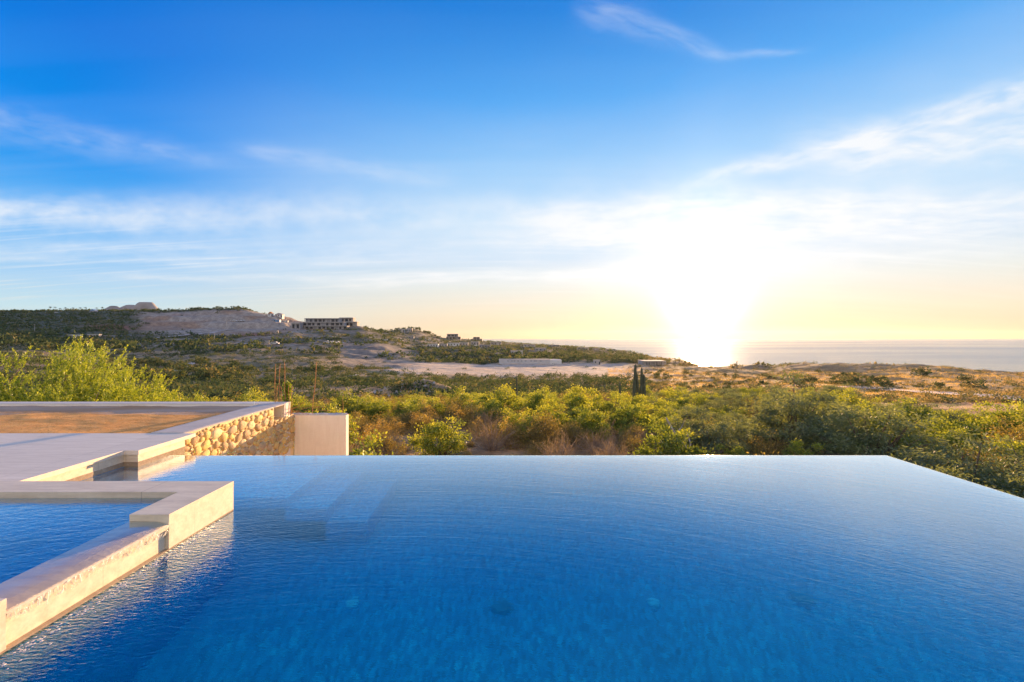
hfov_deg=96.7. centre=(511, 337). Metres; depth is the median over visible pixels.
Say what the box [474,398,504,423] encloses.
leafy shrub
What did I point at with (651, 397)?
leafy shrub
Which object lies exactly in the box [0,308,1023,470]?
ground
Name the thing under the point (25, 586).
spillway water
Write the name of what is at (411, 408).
leafy shrub
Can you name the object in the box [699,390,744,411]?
mesquite tree
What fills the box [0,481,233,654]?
hot tub
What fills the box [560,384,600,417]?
leafy shrub
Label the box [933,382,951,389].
round bush
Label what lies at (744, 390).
leafy shrub
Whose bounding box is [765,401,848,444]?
mesquite tree
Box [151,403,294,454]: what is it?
stone wall
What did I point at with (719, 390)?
mesquite tree
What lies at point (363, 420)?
olive shrub
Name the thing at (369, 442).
leafy shrub
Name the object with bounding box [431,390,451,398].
leafy shrub
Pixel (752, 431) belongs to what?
mesquite tree
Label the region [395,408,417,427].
olive shrub
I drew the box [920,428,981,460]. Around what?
leafy shrub
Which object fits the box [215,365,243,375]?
round bush
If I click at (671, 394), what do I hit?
leafy shrub
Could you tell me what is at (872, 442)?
mesquite tree
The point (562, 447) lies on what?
twiggy shrub
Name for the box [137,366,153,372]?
round bush
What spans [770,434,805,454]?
olive shrub
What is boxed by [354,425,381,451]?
dry shrub
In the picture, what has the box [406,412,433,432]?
dry shrub
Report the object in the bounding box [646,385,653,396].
leafy shrub
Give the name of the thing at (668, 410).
mesquite tree
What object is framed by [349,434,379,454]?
twiggy shrub
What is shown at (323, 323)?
villa
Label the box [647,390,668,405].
mesquite tree
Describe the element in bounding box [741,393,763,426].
olive shrub
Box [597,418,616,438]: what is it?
twiggy shrub
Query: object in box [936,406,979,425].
leafy shrub
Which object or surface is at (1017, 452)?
mesquite tree
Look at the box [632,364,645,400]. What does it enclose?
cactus
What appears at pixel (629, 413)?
leafy shrub
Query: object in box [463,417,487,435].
dry shrub
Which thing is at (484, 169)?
sky
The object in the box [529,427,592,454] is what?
twiggy shrub
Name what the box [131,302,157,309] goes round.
hill
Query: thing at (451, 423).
twiggy shrub
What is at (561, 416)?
leafy shrub
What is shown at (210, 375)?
round bush
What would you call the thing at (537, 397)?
leafy shrub
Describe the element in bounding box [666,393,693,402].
mesquite tree
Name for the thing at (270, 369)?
round bush
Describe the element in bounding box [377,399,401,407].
olive shrub
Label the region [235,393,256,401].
leafy shrub
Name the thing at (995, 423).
leafy shrub
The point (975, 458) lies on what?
olive shrub
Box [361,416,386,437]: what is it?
olive shrub
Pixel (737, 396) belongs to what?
mesquite tree
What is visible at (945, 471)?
mesquite tree
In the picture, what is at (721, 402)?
mesquite tree
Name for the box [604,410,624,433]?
leafy shrub
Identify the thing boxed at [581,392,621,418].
leafy shrub
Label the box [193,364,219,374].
round bush
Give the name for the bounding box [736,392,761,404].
leafy shrub
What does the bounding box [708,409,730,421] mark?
leafy shrub
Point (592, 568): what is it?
pool water
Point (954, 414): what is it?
mesquite tree
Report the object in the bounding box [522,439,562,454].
olive shrub
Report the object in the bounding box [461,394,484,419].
leafy shrub
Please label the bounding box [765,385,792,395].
mesquite tree
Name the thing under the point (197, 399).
feathery shrub
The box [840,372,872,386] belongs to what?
round bush
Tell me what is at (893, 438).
leafy shrub
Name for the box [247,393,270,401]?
leafy shrub
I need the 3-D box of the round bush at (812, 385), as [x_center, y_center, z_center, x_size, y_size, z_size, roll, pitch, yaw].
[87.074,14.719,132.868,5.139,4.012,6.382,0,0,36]
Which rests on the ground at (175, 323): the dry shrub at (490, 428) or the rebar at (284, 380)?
the dry shrub at (490, 428)
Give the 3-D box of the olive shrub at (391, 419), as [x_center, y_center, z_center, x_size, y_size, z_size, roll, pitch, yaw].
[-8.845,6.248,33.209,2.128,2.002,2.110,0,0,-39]
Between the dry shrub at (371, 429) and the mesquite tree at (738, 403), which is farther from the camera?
the mesquite tree at (738, 403)
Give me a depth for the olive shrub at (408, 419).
34.51 m
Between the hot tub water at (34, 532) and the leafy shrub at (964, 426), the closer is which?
the hot tub water at (34, 532)
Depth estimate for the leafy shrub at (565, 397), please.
48.88 m
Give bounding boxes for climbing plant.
[280,381,293,413]
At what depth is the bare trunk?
20.95 m
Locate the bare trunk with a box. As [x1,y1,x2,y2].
[666,417,690,448]
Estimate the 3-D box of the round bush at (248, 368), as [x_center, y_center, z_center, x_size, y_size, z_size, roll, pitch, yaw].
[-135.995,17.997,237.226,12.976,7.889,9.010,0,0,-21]
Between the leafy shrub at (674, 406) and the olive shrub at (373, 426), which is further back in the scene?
the leafy shrub at (674, 406)
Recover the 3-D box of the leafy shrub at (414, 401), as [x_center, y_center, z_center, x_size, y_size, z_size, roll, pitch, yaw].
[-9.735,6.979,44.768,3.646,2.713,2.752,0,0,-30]
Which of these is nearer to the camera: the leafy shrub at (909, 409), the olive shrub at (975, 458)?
the olive shrub at (975, 458)
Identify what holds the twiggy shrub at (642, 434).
on the ground at (175, 323)
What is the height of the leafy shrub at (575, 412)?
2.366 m
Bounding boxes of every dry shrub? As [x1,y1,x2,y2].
[349,416,360,439]
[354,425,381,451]
[361,411,400,441]
[387,418,410,435]
[389,447,407,454]
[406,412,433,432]
[409,398,440,421]
[452,399,489,428]
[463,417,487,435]
[484,419,498,435]
[488,416,529,450]
[554,397,577,419]
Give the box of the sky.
[0,0,1023,338]
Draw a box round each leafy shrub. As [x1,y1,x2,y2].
[197,395,220,401]
[232,387,263,401]
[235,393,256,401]
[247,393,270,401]
[276,392,312,412]
[290,396,304,408]
[295,404,319,412]
[304,403,361,448]
[317,401,340,412]
[325,397,342,407]
[326,387,368,413]
[338,394,378,422]
[349,429,395,454]
[364,397,394,424]
[392,397,412,416]
[394,403,421,422]
[398,401,422,419]
[402,395,426,408]
[402,415,472,454]
[417,397,449,421]
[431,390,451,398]
[446,386,474,408]
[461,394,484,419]
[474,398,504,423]
[476,391,494,403]
[486,383,527,420]
[492,407,527,435]
[512,398,525,407]
[514,407,544,442]
[518,385,559,418]
[526,403,574,437]
[534,399,556,414]
[557,392,579,405]
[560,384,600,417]
[564,405,589,421]
[566,401,615,441]
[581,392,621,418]
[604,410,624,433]
[607,395,655,435]
[607,400,653,423]
[615,417,649,439]
[617,391,651,411]
[627,415,714,454]
[634,394,654,413]
[645,418,678,435]
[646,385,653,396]
[647,405,679,434]
[648,397,674,412]
[648,414,686,440]
[660,389,669,396]
[665,387,690,403]
[666,401,680,413]
[668,394,702,406]
[680,404,702,419]
[690,392,710,405]
[705,405,728,416]
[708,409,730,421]
[712,443,748,454]
[732,406,752,418]
[736,386,757,394]
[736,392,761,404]
[747,386,766,394]
[777,438,825,454]
[795,386,814,395]
[831,387,866,405]
[836,394,852,408]
[844,398,924,455]
[856,396,885,410]
[892,395,944,425]
[913,416,970,446]
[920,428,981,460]
[922,409,982,440]
[925,415,1000,449]
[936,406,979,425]
[964,398,1023,441]
[967,403,994,419]
[976,413,1022,433]
[980,400,1023,421]
[981,434,1023,478]
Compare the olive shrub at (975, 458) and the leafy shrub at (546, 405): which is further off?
the leafy shrub at (546, 405)
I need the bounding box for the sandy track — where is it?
[837,386,1020,398]
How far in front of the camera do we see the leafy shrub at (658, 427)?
28.52 m
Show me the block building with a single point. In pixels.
(350, 321)
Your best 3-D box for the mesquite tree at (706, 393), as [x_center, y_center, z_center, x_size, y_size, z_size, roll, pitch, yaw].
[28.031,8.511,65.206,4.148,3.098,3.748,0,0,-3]
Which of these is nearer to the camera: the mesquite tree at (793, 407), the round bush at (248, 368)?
the mesquite tree at (793, 407)
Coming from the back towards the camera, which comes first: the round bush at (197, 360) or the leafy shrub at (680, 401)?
the round bush at (197, 360)
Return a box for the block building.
[339,317,359,325]
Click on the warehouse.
(535, 361)
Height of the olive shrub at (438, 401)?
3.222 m
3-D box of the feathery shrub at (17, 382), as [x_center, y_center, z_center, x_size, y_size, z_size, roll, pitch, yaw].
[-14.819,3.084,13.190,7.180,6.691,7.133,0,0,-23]
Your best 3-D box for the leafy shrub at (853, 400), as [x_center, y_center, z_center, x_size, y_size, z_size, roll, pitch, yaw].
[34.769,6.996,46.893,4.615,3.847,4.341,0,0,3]
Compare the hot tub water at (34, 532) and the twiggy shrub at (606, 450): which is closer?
the hot tub water at (34, 532)
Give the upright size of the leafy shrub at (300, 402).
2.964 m
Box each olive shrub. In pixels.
[303,398,325,406]
[349,416,366,432]
[349,419,363,436]
[350,410,369,428]
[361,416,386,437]
[365,428,407,454]
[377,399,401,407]
[379,411,400,430]
[392,410,421,430]
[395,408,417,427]
[408,410,448,435]
[429,394,445,406]
[440,390,469,417]
[442,397,466,423]
[460,446,473,454]
[467,440,474,447]
[492,403,531,424]
[502,405,526,423]
[512,408,569,451]
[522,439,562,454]
[558,419,592,449]
[589,409,616,434]
[600,392,612,400]
[615,430,647,454]
[622,416,645,443]
[638,406,658,424]
[739,430,800,454]
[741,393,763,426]
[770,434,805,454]
[901,391,928,408]
[910,443,1021,476]
[928,443,996,471]
[972,414,1023,450]
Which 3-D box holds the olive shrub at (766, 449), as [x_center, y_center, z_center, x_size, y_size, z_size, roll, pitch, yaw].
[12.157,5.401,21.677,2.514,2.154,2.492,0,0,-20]
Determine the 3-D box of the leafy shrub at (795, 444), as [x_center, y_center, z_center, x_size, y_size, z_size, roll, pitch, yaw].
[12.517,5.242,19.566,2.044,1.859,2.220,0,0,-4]
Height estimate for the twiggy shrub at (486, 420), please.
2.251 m
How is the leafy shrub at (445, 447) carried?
on the ground at (175, 323)
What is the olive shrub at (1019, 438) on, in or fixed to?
on the ground at (175, 323)
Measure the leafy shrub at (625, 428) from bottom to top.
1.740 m
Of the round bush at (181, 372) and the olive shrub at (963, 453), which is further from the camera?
the round bush at (181, 372)
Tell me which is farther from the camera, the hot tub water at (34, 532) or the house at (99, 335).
the house at (99, 335)
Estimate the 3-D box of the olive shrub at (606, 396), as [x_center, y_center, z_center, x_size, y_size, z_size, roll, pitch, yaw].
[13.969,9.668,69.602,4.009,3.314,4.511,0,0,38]
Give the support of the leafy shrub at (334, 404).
on the ground at (175, 323)
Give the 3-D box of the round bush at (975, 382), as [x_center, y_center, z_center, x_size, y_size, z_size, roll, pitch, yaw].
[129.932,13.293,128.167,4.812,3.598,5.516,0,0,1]
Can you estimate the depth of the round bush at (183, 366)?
243.37 m
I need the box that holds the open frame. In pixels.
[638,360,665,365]
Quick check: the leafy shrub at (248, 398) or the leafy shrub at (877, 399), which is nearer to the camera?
the leafy shrub at (248, 398)
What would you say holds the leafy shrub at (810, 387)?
on the ground at (175, 323)
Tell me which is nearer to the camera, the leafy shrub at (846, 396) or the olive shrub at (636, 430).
the olive shrub at (636, 430)
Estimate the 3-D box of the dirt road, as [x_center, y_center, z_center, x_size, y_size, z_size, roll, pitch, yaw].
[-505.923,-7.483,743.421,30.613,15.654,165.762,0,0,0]
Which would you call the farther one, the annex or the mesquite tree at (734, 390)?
the annex
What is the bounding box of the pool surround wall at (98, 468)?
[38,440,184,480]
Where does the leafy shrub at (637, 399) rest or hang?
on the ground at (175, 323)
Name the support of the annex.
on the ground at (175, 323)
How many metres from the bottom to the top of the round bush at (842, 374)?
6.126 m
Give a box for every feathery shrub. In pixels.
[0,330,141,401]
[0,334,180,401]
[0,351,42,401]
[31,365,192,401]
[86,375,187,401]
[136,388,214,401]
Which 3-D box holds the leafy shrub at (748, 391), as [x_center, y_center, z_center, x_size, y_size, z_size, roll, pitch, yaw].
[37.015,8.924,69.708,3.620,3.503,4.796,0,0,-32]
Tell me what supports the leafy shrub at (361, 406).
on the ground at (175, 323)
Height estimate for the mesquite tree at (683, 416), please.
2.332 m
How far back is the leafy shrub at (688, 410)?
37.67 m
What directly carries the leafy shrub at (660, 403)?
on the ground at (175, 323)
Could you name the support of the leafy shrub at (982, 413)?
on the ground at (175, 323)
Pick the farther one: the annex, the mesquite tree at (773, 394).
the annex
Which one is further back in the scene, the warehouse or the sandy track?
the warehouse
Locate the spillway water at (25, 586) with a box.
[0,522,166,610]
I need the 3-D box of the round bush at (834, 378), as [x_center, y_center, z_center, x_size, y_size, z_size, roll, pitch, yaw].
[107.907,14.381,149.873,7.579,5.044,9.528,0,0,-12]
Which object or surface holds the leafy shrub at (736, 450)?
on the ground at (175, 323)
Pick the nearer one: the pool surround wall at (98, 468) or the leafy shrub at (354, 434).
the pool surround wall at (98, 468)
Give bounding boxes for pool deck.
[0,433,195,480]
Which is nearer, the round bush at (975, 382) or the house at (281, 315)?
the round bush at (975, 382)
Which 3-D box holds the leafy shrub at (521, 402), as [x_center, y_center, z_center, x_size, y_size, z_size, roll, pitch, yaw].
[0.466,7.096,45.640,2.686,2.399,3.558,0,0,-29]
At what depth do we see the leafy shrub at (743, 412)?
35.98 m
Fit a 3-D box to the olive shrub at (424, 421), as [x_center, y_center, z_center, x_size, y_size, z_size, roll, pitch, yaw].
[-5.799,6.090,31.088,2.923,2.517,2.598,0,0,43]
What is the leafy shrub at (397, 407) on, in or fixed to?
on the ground at (175, 323)
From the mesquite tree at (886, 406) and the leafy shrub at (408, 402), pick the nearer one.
the mesquite tree at (886, 406)
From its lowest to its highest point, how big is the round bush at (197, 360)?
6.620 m
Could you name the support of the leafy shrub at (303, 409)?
on the ground at (175, 323)
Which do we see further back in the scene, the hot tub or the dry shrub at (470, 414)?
the dry shrub at (470, 414)
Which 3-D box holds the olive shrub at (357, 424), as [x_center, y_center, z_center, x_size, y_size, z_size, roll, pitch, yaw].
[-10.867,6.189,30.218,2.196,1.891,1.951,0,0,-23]
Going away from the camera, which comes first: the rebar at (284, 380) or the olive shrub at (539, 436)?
the rebar at (284, 380)
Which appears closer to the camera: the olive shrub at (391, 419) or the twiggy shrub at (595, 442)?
the twiggy shrub at (595, 442)
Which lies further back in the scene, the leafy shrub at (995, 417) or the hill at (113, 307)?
the hill at (113, 307)
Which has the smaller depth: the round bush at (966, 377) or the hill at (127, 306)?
the round bush at (966, 377)
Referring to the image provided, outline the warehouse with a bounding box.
[499,359,561,364]
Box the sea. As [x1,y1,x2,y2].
[483,339,1023,371]
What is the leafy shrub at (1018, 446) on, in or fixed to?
on the ground at (175, 323)
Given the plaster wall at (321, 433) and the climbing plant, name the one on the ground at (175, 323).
the plaster wall at (321, 433)
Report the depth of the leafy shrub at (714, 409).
37.79 m
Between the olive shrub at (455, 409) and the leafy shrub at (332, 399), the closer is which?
the olive shrub at (455, 409)
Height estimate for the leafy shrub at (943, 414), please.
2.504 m
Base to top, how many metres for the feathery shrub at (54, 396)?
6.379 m
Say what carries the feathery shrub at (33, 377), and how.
on the ground at (175, 323)
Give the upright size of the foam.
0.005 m
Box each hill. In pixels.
[105,306,123,309]
[120,305,134,308]
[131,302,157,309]
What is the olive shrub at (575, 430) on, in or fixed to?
on the ground at (175, 323)
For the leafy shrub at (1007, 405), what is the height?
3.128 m
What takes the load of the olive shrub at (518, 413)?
on the ground at (175, 323)
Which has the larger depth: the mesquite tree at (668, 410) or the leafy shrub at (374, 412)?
the leafy shrub at (374, 412)
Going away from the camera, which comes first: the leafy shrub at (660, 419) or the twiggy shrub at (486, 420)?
the leafy shrub at (660, 419)
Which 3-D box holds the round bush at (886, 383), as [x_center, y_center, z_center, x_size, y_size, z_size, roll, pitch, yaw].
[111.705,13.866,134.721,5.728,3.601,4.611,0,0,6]
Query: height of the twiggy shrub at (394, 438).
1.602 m
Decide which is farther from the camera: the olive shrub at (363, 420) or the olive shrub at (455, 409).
the olive shrub at (455, 409)
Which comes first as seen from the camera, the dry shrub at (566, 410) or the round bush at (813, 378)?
the dry shrub at (566, 410)
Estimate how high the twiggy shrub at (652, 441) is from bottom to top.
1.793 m
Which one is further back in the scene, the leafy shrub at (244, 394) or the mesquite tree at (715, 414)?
the leafy shrub at (244, 394)
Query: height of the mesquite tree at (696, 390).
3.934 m
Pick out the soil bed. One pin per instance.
(118, 417)
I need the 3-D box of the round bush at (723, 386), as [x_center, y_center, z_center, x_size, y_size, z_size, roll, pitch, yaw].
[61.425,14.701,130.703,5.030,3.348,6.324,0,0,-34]
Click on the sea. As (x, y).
(994, 354)
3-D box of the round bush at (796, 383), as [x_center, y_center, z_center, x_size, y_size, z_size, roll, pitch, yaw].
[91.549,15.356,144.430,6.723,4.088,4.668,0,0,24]
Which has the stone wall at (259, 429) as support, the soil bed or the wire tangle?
the wire tangle
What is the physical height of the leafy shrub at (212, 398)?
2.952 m
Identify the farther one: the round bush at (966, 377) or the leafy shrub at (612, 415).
the round bush at (966, 377)
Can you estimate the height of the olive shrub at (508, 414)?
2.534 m
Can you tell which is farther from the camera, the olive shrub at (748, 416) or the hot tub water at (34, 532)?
the olive shrub at (748, 416)
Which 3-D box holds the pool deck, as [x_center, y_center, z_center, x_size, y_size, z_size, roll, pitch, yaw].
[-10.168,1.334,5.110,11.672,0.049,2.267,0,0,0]
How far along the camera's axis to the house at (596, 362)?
400.62 m
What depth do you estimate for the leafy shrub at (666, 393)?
67.57 m
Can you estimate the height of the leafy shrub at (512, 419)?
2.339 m
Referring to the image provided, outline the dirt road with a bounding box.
[156,329,236,337]
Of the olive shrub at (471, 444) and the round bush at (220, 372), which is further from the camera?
the round bush at (220, 372)
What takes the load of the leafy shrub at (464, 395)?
on the ground at (175, 323)
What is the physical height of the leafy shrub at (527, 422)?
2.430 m
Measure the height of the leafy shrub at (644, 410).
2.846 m
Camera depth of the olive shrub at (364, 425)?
31.49 m
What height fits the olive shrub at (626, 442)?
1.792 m
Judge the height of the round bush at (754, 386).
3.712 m
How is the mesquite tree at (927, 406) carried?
on the ground at (175, 323)
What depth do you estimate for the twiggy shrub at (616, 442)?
24.98 m
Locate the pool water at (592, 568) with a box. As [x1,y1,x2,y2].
[0,455,1023,681]
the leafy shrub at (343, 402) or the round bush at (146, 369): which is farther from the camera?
the round bush at (146, 369)
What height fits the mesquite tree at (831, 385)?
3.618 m
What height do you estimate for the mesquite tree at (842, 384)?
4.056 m
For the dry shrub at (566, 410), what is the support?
on the ground at (175, 323)
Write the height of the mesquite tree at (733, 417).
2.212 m
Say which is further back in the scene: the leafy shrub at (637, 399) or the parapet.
the leafy shrub at (637, 399)
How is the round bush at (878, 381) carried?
on the ground at (175, 323)
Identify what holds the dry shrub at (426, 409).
on the ground at (175, 323)
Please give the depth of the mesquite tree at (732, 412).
31.46 m
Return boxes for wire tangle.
[281,402,328,414]
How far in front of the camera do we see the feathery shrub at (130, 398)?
13.70 m
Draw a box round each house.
[87,334,101,337]
[275,313,283,318]
[523,344,534,346]
[535,348,545,351]
[593,360,599,364]
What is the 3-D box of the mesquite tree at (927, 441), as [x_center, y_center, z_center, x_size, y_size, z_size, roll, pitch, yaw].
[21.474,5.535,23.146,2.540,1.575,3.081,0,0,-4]
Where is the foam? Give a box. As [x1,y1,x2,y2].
[0,532,212,669]
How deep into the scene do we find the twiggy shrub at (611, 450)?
20.20 m
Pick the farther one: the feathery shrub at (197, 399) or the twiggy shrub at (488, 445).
the twiggy shrub at (488, 445)
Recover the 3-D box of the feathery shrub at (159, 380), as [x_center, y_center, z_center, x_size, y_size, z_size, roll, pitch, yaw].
[-13.312,3.450,15.291,5.787,5.429,5.825,0,0,-28]
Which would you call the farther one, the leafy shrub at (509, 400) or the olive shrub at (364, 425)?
the leafy shrub at (509, 400)
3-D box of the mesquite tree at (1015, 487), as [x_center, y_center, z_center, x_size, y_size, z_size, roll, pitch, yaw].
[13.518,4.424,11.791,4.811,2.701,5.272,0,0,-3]
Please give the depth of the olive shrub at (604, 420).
31.45 m
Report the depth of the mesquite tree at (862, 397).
64.33 m
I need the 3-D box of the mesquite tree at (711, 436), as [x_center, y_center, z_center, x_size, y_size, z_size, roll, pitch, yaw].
[9.709,4.926,23.093,5.272,2.860,4.811,0,0,36]
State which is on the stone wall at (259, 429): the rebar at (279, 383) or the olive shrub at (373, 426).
the rebar at (279, 383)
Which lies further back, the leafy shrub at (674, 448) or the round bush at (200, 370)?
the round bush at (200, 370)
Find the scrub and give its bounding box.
[0,306,1023,404]
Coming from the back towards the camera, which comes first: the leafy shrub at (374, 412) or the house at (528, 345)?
the house at (528, 345)
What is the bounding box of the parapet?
[0,402,289,454]
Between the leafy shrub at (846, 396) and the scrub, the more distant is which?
the scrub
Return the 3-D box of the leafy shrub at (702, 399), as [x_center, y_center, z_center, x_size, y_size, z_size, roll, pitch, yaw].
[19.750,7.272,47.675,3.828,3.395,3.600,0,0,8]
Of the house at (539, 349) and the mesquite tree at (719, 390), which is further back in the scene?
the house at (539, 349)
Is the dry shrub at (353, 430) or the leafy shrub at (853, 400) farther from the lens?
the leafy shrub at (853, 400)
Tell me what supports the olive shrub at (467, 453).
on the ground at (175, 323)
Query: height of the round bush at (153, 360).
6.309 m
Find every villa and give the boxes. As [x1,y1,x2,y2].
[302,318,349,328]
[446,334,460,339]
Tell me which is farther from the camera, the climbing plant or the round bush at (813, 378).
the round bush at (813, 378)
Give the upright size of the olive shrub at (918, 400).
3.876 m
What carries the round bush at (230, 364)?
on the ground at (175, 323)
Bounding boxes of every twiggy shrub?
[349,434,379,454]
[381,429,406,448]
[438,410,462,432]
[462,415,523,453]
[465,407,501,429]
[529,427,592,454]
[552,437,576,454]
[570,423,614,453]
[584,435,632,454]
[591,439,621,454]
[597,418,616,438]
[603,426,638,451]
[632,426,655,447]
[643,426,659,453]
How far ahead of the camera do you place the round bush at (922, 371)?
250.50 m
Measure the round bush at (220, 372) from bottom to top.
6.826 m
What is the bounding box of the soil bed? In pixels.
[0,406,249,432]
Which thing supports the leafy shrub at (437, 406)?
on the ground at (175, 323)
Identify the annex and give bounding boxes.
[291,323,302,328]
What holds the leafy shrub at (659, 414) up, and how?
on the ground at (175, 323)
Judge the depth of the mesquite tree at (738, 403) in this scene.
37.80 m
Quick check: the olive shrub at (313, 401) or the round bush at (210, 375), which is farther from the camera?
the round bush at (210, 375)
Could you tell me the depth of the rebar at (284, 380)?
9.19 m
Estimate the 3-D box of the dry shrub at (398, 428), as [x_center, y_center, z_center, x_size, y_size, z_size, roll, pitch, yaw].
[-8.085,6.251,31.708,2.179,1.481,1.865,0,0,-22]
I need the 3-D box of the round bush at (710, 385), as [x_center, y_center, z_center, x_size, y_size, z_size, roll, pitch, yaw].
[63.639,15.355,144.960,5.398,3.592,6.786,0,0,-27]
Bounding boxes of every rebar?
[279,367,279,400]
[284,362,285,401]
[312,362,316,413]
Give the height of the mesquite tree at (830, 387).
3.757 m
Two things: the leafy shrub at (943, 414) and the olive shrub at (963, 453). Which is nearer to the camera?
the olive shrub at (963, 453)
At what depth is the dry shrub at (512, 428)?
26.33 m
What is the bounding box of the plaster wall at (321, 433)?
[292,413,348,454]
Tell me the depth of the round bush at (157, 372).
157.15 m
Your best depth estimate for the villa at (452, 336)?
1192.35 m
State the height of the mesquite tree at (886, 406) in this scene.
3.131 m
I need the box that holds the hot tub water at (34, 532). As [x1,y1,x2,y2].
[0,498,163,582]
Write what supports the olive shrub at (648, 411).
on the ground at (175, 323)
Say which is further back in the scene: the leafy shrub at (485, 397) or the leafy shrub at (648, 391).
the leafy shrub at (648, 391)
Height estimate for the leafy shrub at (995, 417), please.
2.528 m
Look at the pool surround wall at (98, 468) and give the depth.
5.23 m
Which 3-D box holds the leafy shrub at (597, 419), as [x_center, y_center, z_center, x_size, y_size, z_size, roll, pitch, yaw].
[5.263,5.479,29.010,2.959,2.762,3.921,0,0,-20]
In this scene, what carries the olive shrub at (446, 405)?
on the ground at (175, 323)
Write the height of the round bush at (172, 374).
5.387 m
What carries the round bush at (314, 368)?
on the ground at (175, 323)
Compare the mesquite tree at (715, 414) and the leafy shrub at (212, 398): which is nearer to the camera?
the mesquite tree at (715, 414)
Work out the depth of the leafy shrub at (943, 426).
24.07 m
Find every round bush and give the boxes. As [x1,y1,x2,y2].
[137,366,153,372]
[146,367,174,379]
[150,359,162,365]
[150,372,178,381]
[158,369,185,378]
[170,370,184,378]
[173,362,188,369]
[188,357,204,363]
[188,366,221,379]
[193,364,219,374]
[195,368,221,378]
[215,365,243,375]
[220,375,233,381]
[228,362,242,368]
[240,365,257,372]
[265,367,277,371]
[301,363,313,371]
[309,366,325,372]
[703,380,717,388]
[716,383,732,389]
[747,383,762,388]
[790,380,805,387]
[801,382,817,389]
[806,375,819,381]
[824,374,850,384]
[837,372,854,377]
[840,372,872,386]
[865,375,889,384]
[879,379,895,386]
[910,366,931,376]
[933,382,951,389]
[956,373,975,379]
[959,380,985,387]
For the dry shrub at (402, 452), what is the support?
on the ground at (175, 323)
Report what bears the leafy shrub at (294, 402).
on the ground at (175, 323)
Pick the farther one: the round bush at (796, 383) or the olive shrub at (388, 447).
the round bush at (796, 383)
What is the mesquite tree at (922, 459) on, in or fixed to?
on the ground at (175, 323)
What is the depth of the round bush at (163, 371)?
159.52 m
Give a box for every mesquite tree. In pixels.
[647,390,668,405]
[651,404,678,417]
[658,404,762,454]
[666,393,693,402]
[668,405,700,423]
[676,382,704,397]
[698,387,718,397]
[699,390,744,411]
[699,398,737,415]
[705,411,727,423]
[709,412,758,440]
[710,387,735,396]
[715,389,741,395]
[722,410,756,423]
[722,428,768,454]
[725,392,751,402]
[730,391,783,417]
[733,364,854,454]
[763,388,791,403]
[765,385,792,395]
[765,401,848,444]
[783,405,963,463]
[815,384,852,396]
[819,384,844,394]
[835,383,866,405]
[841,402,921,447]
[850,391,869,400]
[883,454,1011,494]
[887,426,1022,493]
[889,396,951,419]
[906,433,966,450]
[929,409,974,432]
[934,402,973,417]
[962,448,1023,497]
[970,433,1023,477]
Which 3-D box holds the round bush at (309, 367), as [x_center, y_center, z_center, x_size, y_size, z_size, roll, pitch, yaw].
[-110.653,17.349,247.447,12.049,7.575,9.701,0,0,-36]
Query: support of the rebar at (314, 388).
on the plaster wall at (321, 433)
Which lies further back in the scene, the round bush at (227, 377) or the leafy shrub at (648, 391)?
the round bush at (227, 377)
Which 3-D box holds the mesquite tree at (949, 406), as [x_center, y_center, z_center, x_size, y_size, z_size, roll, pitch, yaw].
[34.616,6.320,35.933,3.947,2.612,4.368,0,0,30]

